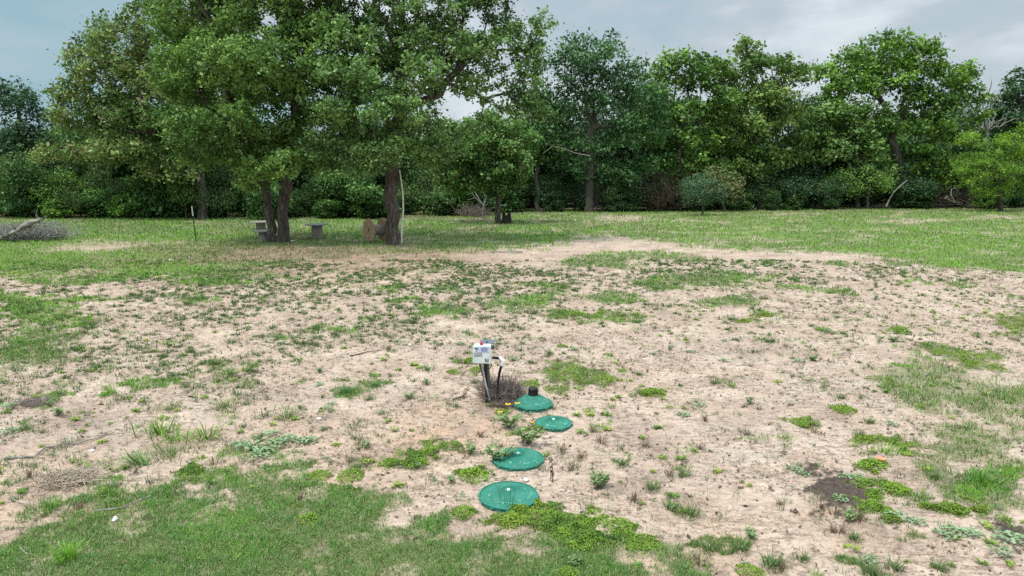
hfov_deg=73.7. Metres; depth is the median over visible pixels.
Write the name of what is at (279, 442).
pale weed
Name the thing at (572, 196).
tree
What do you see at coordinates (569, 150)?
dead branch
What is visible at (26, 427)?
grass tuft
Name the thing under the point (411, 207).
shrub
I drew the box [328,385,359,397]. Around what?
grass clump
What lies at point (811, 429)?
dry sprig
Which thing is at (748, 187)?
bush
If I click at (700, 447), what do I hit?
dry sprig
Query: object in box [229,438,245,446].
pale weed
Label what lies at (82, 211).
shrub
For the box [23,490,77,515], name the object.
grass clump
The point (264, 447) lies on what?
pale weed
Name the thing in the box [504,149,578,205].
shrub
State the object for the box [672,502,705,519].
grass tuft
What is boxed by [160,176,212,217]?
oak tree
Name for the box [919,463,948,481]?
grass tuft
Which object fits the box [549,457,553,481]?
dead stalk
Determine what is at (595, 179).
shrub
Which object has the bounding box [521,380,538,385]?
creeping weed
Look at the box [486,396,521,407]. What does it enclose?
dead bush
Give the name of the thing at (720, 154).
oak tree
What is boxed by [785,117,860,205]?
oak tree
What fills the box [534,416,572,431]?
septic lid
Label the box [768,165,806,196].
shrub
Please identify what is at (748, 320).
creeping weed
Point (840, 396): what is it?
grass tuft
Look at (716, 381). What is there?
grass tuft
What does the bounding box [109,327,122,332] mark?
grass tuft
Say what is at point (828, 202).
shrub
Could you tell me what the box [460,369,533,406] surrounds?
dead bush
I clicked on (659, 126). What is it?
oak tree
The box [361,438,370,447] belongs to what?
leafy weed
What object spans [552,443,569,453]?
dry sprig
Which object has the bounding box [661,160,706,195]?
oak tree
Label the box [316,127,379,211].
shrub
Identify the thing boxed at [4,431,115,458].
fallen branch
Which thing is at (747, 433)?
dry sprig
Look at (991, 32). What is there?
sky
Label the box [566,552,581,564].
leafy weed
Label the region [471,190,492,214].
shrub
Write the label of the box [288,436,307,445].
pale weed
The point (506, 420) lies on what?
leafy weed
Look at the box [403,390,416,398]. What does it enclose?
leafy weed
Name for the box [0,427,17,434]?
pale weed
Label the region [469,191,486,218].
dead shrub
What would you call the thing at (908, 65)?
oak tree
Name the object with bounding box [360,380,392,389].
grass clump
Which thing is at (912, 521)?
pale weed
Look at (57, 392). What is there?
grass tuft
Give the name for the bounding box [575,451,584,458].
dry sprig
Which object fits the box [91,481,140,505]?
grass clump
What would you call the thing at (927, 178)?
oak tree
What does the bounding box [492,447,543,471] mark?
septic lid
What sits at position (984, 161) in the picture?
mesquite tree
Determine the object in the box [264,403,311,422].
grass clump
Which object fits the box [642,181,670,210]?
shrub
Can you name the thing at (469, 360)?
creeping weed
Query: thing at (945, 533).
pale weed
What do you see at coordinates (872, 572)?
grass tuft
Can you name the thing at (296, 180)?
shrub
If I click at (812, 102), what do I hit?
oak tree
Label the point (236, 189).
oak tree
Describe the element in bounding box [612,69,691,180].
oak tree
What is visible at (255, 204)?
shrub
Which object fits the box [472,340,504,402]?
control box post
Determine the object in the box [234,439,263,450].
pale weed
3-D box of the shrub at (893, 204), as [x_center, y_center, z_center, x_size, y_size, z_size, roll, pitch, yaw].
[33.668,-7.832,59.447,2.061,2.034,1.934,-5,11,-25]
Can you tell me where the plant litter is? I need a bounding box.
[0,235,1023,575]
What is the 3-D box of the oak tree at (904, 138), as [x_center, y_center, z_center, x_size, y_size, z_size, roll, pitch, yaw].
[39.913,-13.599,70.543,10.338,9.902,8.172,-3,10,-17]
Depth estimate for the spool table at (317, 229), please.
33.95 m
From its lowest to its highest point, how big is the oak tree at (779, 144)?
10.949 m
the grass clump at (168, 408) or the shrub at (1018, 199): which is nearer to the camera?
the grass clump at (168, 408)
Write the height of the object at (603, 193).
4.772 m
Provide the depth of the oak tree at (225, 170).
48.90 m
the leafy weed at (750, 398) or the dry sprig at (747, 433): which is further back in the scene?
the leafy weed at (750, 398)
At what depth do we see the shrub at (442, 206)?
49.97 m
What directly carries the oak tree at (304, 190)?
on the ground at (730, 420)
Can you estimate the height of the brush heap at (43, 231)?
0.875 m
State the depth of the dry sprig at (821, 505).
7.10 m
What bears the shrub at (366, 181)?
on the ground at (730, 420)
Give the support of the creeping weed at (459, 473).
on the ground at (730, 420)
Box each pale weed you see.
[0,402,18,408]
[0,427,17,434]
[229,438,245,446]
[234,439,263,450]
[248,447,270,458]
[249,443,276,455]
[264,429,280,436]
[268,436,290,446]
[279,433,296,440]
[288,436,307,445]
[299,434,319,443]
[677,411,690,417]
[788,464,804,470]
[794,469,810,476]
[833,493,848,502]
[838,472,856,478]
[858,553,879,565]
[884,510,909,521]
[885,420,898,426]
[904,515,927,525]
[931,526,960,540]
[940,522,967,535]
[958,526,986,538]
[988,544,1014,557]
[989,525,1023,548]
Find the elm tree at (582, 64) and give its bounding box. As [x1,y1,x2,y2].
[526,27,684,211]
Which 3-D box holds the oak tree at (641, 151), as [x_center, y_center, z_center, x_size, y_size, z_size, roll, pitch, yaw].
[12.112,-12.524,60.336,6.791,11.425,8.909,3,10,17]
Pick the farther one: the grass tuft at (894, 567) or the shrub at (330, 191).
the shrub at (330, 191)
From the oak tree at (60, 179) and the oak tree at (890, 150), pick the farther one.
the oak tree at (890, 150)
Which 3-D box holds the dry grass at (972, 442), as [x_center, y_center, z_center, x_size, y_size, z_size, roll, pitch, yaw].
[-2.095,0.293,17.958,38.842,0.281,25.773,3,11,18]
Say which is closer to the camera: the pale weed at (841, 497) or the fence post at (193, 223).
the pale weed at (841, 497)
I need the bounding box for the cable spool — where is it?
[363,218,386,241]
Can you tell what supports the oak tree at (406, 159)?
on the ground at (730, 420)
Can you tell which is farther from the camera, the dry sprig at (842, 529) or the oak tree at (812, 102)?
the oak tree at (812, 102)
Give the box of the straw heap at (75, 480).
[9,461,114,495]
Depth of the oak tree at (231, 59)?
30.06 m
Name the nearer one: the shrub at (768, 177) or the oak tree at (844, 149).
the oak tree at (844, 149)
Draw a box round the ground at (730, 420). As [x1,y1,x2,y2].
[0,198,1023,575]
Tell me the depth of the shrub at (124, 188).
49.29 m
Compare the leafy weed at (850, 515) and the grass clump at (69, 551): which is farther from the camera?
the leafy weed at (850, 515)
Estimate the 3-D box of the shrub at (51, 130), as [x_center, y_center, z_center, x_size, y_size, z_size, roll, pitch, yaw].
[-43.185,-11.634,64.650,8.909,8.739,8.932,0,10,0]
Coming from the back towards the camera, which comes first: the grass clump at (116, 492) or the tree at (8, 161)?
the tree at (8, 161)
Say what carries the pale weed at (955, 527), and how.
on the ground at (730, 420)
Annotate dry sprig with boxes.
[23,468,37,477]
[72,496,84,510]
[206,454,221,465]
[296,490,305,499]
[343,450,357,464]
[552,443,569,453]
[565,462,580,470]
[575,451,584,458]
[594,433,610,443]
[627,487,641,504]
[639,439,654,447]
[664,467,674,478]
[689,551,709,566]
[697,441,704,449]
[703,413,708,421]
[740,427,749,435]
[774,559,788,572]
[808,423,818,433]
[814,495,827,508]
[825,500,847,515]
[827,518,840,534]
[833,518,850,533]
[850,506,866,524]
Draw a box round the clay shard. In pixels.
[876,456,885,460]
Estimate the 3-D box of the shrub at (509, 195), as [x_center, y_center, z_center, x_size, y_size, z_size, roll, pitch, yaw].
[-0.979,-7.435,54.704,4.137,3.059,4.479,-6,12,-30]
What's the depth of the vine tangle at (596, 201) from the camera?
56.00 m
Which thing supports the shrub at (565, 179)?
on the ground at (730, 420)
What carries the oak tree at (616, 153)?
on the ground at (730, 420)
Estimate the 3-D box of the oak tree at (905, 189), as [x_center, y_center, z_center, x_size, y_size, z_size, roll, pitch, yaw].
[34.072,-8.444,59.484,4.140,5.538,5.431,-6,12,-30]
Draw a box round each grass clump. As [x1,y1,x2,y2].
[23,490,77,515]
[33,532,90,567]
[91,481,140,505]
[112,446,158,472]
[118,408,175,440]
[141,434,199,465]
[150,401,185,412]
[150,423,198,449]
[174,420,229,443]
[203,363,242,378]
[205,395,246,411]
[242,358,260,373]
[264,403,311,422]
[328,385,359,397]
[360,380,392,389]
[496,485,514,509]
[669,466,689,478]
[774,494,785,509]
[864,441,903,457]
[947,462,1007,495]
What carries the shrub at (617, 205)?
on the ground at (730, 420)
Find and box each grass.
[0,205,1023,575]
[0,240,1023,575]
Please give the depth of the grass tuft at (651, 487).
7.58 m
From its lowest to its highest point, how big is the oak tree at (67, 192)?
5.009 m
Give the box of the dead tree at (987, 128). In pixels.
[946,76,1020,206]
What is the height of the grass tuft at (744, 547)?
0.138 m
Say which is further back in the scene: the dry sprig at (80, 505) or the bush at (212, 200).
the bush at (212, 200)
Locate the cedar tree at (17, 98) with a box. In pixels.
[0,75,75,183]
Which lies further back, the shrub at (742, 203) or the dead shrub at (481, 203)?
the shrub at (742, 203)
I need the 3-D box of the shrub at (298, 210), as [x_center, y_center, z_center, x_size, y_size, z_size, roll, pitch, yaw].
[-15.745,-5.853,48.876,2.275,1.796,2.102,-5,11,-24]
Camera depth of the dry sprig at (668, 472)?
7.88 m
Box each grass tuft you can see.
[16,421,32,431]
[50,387,67,397]
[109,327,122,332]
[207,356,223,365]
[318,425,331,431]
[614,458,628,467]
[644,476,662,493]
[659,495,679,509]
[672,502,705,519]
[690,535,721,553]
[705,375,726,384]
[720,533,759,553]
[757,545,791,574]
[792,549,812,562]
[834,392,846,398]
[845,526,866,543]
[849,557,890,575]
[850,427,865,438]
[862,415,877,423]
[876,551,915,573]
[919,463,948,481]
[925,554,954,575]
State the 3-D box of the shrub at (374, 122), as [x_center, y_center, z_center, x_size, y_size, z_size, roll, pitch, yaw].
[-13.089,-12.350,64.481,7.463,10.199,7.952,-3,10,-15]
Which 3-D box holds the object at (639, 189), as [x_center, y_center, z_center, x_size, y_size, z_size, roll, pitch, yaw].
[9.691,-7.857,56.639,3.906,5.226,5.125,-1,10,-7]
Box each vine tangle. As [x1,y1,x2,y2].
[577,175,654,210]
[628,167,704,211]
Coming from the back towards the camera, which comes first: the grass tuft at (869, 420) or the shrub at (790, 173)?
the shrub at (790, 173)
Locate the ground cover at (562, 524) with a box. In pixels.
[0,266,1023,567]
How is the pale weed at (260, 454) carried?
on the ground at (730, 420)
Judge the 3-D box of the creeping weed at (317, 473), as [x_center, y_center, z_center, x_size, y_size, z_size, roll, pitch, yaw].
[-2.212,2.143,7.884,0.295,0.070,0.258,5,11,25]
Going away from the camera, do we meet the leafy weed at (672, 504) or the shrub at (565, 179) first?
the leafy weed at (672, 504)
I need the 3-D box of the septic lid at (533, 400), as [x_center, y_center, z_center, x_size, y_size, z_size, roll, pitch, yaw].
[0.313,1.643,10.158,0.595,0.351,0.595,-5,11,-28]
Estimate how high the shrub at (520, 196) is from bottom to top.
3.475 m
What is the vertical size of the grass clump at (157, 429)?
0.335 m
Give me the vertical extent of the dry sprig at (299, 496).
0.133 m
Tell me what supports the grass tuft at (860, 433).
on the ground at (730, 420)
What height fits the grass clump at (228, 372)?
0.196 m
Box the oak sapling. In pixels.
[693,161,749,211]
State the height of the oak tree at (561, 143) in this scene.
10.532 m
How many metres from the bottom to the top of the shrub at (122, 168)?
8.302 m
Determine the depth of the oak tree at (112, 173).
51.65 m
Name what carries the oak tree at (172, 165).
on the ground at (730, 420)
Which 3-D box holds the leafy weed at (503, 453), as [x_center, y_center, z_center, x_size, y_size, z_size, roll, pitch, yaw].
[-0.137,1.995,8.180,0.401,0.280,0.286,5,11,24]
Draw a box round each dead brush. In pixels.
[448,201,494,217]
[748,194,810,208]
[886,180,984,208]
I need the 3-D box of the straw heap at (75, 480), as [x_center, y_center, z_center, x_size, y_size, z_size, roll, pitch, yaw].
[-5.027,2.157,7.737,0.988,0.072,0.780,-2,10,-14]
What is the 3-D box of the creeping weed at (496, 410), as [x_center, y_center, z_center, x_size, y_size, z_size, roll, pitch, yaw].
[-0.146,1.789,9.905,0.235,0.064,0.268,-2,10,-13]
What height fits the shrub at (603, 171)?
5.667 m
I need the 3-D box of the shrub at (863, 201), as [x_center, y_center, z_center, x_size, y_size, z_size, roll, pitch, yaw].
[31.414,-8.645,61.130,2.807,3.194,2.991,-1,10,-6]
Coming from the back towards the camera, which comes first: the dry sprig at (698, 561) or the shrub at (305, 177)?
the shrub at (305, 177)
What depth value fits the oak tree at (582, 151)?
58.58 m
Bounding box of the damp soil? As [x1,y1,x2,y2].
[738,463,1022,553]
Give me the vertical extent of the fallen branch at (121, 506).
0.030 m
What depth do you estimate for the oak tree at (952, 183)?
59.34 m
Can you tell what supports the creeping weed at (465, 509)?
on the ground at (730, 420)
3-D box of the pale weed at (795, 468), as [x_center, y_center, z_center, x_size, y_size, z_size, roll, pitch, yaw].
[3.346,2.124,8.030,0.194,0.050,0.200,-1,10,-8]
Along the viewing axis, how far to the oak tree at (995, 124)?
65.51 m
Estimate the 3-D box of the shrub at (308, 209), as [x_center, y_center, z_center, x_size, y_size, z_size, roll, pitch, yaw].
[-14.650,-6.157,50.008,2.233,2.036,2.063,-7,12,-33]
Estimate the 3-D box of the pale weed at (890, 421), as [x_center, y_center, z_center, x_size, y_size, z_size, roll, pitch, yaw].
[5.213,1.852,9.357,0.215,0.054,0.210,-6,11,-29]
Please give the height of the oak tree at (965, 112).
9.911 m
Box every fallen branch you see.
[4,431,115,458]
[94,495,150,511]
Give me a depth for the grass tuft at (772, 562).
6.07 m
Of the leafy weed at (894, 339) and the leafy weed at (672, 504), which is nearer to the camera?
the leafy weed at (672, 504)
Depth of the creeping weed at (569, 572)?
5.95 m
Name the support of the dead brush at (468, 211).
on the ground at (730, 420)
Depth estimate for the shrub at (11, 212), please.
49.77 m
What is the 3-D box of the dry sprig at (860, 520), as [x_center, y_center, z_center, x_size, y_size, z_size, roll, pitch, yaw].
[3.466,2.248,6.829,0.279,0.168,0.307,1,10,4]
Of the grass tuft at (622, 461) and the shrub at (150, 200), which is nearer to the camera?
the grass tuft at (622, 461)
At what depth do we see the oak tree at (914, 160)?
62.96 m
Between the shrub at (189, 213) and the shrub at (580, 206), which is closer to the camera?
the shrub at (189, 213)
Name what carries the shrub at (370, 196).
on the ground at (730, 420)
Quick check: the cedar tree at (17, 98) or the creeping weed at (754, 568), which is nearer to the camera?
the creeping weed at (754, 568)
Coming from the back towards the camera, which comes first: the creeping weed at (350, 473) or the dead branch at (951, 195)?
the dead branch at (951, 195)
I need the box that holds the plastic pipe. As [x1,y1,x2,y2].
[399,170,403,243]
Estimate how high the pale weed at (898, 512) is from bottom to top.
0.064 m
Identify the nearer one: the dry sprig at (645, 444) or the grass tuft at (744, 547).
the grass tuft at (744, 547)
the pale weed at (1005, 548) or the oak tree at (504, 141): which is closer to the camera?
the pale weed at (1005, 548)
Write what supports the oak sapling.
on the ground at (730, 420)
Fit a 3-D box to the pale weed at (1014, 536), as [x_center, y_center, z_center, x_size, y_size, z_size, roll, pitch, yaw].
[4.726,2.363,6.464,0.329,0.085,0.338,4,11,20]
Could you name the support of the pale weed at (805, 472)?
on the ground at (730, 420)
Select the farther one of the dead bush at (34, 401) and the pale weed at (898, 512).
the dead bush at (34, 401)
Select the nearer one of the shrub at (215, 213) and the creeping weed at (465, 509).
the creeping weed at (465, 509)
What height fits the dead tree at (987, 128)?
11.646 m
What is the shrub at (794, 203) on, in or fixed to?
on the ground at (730, 420)
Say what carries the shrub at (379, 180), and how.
on the ground at (730, 420)
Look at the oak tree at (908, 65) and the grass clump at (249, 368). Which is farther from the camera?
the oak tree at (908, 65)
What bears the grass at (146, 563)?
on the ground at (730, 420)
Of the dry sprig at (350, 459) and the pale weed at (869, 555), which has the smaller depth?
the pale weed at (869, 555)
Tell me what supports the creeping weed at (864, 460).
on the ground at (730, 420)
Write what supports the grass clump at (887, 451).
on the ground at (730, 420)
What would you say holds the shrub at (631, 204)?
on the ground at (730, 420)
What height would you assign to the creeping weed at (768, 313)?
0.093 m
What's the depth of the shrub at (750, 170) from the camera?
63.96 m
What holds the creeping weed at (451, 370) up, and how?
on the ground at (730, 420)
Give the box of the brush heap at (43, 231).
[0,219,90,241]
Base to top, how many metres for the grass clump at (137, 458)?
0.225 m
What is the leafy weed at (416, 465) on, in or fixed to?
on the ground at (730, 420)
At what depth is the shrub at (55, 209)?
47.61 m
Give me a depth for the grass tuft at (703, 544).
6.34 m
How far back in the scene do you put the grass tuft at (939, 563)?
6.02 m
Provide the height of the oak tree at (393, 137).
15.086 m
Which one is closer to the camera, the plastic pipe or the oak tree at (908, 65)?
the plastic pipe
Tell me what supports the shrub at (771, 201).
on the ground at (730, 420)
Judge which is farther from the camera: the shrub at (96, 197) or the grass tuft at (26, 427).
the shrub at (96, 197)
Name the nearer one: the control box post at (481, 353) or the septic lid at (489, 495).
the septic lid at (489, 495)
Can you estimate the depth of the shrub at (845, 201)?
66.44 m
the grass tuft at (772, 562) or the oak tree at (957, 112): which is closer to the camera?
the grass tuft at (772, 562)
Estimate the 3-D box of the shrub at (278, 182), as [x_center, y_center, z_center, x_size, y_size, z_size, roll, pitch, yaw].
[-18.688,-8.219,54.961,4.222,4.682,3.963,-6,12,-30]
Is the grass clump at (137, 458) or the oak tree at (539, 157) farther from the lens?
the oak tree at (539, 157)
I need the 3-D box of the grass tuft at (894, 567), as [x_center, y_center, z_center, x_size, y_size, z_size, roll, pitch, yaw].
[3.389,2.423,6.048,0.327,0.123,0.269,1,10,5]
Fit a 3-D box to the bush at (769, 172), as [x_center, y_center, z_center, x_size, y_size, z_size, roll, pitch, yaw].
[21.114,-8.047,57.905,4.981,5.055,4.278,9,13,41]
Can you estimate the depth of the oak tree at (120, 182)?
47.79 m
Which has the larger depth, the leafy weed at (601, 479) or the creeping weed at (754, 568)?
the leafy weed at (601, 479)
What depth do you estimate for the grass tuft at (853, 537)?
6.48 m
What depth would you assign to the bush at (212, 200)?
46.79 m
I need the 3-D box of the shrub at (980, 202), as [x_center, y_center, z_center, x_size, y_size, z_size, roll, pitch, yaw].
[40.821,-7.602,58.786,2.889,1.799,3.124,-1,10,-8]
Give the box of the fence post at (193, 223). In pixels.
[191,206,196,239]
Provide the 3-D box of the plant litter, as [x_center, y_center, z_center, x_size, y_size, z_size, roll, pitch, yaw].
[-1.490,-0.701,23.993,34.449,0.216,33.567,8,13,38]
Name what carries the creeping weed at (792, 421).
on the ground at (730, 420)
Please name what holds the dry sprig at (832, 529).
on the ground at (730, 420)
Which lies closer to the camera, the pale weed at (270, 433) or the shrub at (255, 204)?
the pale weed at (270, 433)
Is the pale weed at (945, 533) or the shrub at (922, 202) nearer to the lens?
the pale weed at (945, 533)
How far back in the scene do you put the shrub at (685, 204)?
55.42 m
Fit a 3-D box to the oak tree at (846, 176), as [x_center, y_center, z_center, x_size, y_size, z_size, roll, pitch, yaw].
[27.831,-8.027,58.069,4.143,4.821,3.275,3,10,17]
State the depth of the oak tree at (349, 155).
53.75 m
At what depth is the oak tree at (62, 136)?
55.58 m
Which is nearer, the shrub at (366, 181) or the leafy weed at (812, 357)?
the leafy weed at (812, 357)
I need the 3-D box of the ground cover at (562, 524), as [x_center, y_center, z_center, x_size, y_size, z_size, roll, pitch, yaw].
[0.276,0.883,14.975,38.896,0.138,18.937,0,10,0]
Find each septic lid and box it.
[478,481,538,512]
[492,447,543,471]
[513,387,552,412]
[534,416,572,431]
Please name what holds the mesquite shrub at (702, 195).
on the ground at (730, 420)
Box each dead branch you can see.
[544,146,589,155]
[885,180,906,206]
[944,188,960,201]
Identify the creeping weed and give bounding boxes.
[297,512,321,525]
[309,469,332,480]
[336,468,364,482]
[406,457,429,466]
[446,369,459,373]
[451,504,474,518]
[457,467,488,483]
[464,357,472,362]
[470,366,483,371]
[494,408,508,414]
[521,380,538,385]
[552,565,579,575]
[603,516,636,533]
[638,387,665,396]
[733,563,765,575]
[737,318,751,322]
[758,312,773,316]
[789,417,812,426]
[835,405,857,413]
[858,458,887,470]
[892,326,908,331]
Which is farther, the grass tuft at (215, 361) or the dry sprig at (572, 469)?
the grass tuft at (215, 361)
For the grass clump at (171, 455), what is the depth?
8.42 m
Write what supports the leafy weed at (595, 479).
on the ground at (730, 420)
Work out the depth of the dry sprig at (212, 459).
8.12 m
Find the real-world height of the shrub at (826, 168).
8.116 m
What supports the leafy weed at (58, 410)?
on the ground at (730, 420)
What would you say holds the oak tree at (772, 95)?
on the ground at (730, 420)
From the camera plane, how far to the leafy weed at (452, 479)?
7.69 m
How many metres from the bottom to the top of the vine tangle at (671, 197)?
3.538 m
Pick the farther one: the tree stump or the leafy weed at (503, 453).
the tree stump
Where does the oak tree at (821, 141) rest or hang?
on the ground at (730, 420)
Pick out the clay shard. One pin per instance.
(881, 458)
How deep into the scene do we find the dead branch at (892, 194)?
57.11 m
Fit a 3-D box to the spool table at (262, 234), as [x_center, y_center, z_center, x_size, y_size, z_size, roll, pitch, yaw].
[-11.988,-2.518,33.024,1.004,0.526,1.004,-4,11,-23]
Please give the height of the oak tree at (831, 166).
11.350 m
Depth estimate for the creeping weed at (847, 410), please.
9.91 m
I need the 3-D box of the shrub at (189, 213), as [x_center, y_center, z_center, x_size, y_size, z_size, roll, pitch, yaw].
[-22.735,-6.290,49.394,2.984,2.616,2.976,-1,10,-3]
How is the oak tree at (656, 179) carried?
on the ground at (730, 420)
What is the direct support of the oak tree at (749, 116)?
on the ground at (730, 420)
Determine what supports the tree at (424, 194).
on the ground at (730, 420)
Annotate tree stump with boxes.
[501,210,511,224]
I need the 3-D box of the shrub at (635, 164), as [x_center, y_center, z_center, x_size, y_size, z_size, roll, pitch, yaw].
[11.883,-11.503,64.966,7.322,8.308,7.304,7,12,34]
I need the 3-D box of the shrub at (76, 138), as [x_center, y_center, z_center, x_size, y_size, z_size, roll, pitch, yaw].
[-33.299,-9.593,55.188,6.148,7.683,5.770,0,10,-2]
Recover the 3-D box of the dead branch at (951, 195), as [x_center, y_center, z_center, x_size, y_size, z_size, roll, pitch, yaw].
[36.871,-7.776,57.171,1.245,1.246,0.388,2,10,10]
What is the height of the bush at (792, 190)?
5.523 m
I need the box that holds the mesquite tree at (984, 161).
[946,122,1023,211]
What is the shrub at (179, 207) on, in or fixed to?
on the ground at (730, 420)
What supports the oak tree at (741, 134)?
on the ground at (730, 420)
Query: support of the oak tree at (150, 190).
on the ground at (730, 420)
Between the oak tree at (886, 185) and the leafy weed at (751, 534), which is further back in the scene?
the oak tree at (886, 185)
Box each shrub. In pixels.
[0,159,54,217]
[0,191,17,215]
[35,193,80,217]
[43,123,76,140]
[50,155,90,210]
[62,123,107,195]
[69,195,99,216]
[77,187,119,217]
[88,163,129,191]
[94,126,156,190]
[106,190,151,217]
[109,176,154,216]
[114,155,154,180]
[118,164,180,217]
[153,163,196,217]
[183,190,209,216]
[189,185,236,217]
[226,189,252,216]
[231,157,277,193]
[242,177,294,219]
[271,179,298,202]
[277,155,323,200]
[287,194,308,216]
[297,138,317,192]
[297,191,318,215]
[310,198,344,218]
[313,167,353,217]
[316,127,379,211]
[341,168,379,217]
[345,182,401,218]
[353,107,385,134]
[366,149,414,208]
[377,199,401,217]
[397,190,422,214]
[398,174,429,204]
[407,132,447,205]
[421,191,458,215]
[441,179,488,215]
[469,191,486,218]
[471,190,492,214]
[490,183,518,211]
[501,173,531,211]
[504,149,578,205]
[524,165,549,207]
[540,177,567,211]
[549,161,585,205]
[574,189,595,210]
[585,160,604,202]
[593,150,629,204]
[602,183,628,211]
[613,149,661,187]
[618,177,644,211]
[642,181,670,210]
[667,179,709,210]
[677,170,730,215]
[685,196,714,210]
[706,188,721,209]
[717,189,756,210]
[724,156,762,194]
[752,141,785,195]
[759,188,781,210]
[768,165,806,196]
[779,194,807,209]
[786,162,837,197]
[804,179,822,208]
[814,176,843,209]
[822,163,852,203]
[846,178,877,206]
[875,148,894,202]
[888,188,908,207]
[893,180,938,208]
[966,189,1007,208]
[1000,159,1023,207]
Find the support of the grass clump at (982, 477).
on the ground at (730, 420)
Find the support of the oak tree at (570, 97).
on the ground at (730, 420)
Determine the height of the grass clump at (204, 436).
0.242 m
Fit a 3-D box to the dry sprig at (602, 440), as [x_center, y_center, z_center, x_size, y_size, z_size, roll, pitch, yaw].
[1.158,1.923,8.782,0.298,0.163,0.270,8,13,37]
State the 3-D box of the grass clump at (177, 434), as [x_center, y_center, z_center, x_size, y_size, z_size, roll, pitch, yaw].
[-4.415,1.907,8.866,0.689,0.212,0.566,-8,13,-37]
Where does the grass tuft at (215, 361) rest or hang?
on the ground at (730, 420)
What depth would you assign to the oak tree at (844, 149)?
57.73 m
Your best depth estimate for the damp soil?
7.42 m
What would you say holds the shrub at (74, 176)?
on the ground at (730, 420)
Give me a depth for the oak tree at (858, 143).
62.68 m
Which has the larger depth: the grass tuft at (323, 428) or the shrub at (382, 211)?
the shrub at (382, 211)
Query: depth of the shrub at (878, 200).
68.73 m
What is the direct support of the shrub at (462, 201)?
on the ground at (730, 420)
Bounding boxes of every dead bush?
[10,395,65,407]
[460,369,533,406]
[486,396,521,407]
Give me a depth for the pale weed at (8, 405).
10.05 m
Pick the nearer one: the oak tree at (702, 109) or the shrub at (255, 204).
the shrub at (255, 204)
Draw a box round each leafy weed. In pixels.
[47,405,63,415]
[252,430,264,441]
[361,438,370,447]
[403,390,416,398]
[413,460,420,467]
[447,473,455,481]
[464,440,476,454]
[483,444,515,459]
[493,409,524,427]
[513,426,545,444]
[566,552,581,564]
[588,467,609,485]
[589,470,608,487]
[666,500,677,510]
[744,525,757,538]
[745,396,753,403]
[807,353,818,360]
[842,508,858,520]
[889,334,899,341]
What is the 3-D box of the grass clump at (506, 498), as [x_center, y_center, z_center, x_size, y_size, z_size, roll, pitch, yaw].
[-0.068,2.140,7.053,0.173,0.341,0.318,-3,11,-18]
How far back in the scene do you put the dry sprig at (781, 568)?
6.02 m
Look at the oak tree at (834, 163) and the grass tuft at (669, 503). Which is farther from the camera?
the oak tree at (834, 163)
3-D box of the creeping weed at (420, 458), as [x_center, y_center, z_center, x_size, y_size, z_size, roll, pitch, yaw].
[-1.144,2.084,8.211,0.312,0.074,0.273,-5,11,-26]
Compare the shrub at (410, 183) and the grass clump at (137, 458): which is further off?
the shrub at (410, 183)
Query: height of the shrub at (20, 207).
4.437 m
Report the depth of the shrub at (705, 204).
55.74 m
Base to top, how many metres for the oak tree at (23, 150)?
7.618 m
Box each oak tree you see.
[0,125,62,176]
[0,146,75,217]
[18,0,264,219]
[26,167,89,216]
[28,131,92,197]
[48,165,116,216]
[53,129,76,145]
[72,116,144,191]
[97,175,135,216]
[133,181,171,216]
[137,0,386,242]
[156,147,185,215]
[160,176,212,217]
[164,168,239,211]
[183,157,244,215]
[204,166,247,216]
[289,0,564,244]
[291,167,335,207]
[327,121,374,177]
[371,124,423,209]
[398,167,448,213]
[400,113,455,198]
[421,107,544,223]
[497,80,572,211]
[509,92,571,207]
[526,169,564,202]
[529,90,578,175]
[541,83,606,206]
[543,111,617,193]
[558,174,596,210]
[573,76,640,177]
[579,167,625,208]
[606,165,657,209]
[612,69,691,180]
[614,82,683,206]
[615,86,714,206]
[626,86,695,182]
[635,170,675,204]
[637,44,745,210]
[639,123,704,178]
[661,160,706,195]
[673,89,750,188]
[690,75,776,205]
[694,96,746,181]
[697,33,826,209]
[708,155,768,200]
[721,90,784,189]
[737,87,820,194]
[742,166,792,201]
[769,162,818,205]
[770,86,848,184]
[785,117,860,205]
[786,93,851,180]
[797,91,906,208]
[797,164,848,208]
[798,87,900,176]
[809,24,999,207]
[816,167,865,208]
[835,126,906,205]
[839,96,888,204]
[844,163,894,208]
[871,160,938,207]
[873,111,924,201]
[891,133,938,176]
[895,165,946,206]
[901,92,984,172]
[924,158,975,207]
[936,107,992,182]
[946,130,1006,198]
[949,109,1017,182]
[950,165,1001,203]
[981,66,1023,167]
[982,105,1019,172]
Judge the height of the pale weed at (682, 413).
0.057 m
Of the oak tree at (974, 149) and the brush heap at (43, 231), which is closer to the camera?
the brush heap at (43, 231)
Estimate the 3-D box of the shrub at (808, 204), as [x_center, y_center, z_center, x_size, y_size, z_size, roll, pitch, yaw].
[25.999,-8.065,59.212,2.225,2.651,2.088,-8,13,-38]
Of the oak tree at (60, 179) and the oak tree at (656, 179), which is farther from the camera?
the oak tree at (656, 179)
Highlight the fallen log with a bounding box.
[0,211,46,237]
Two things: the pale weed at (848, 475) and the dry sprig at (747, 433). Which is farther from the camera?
the dry sprig at (747, 433)
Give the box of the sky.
[0,0,1023,144]
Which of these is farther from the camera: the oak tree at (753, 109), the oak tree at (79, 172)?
the oak tree at (753, 109)
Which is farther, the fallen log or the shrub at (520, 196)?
the shrub at (520, 196)
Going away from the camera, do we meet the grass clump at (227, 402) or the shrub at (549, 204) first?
the grass clump at (227, 402)
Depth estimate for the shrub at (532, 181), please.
59.05 m

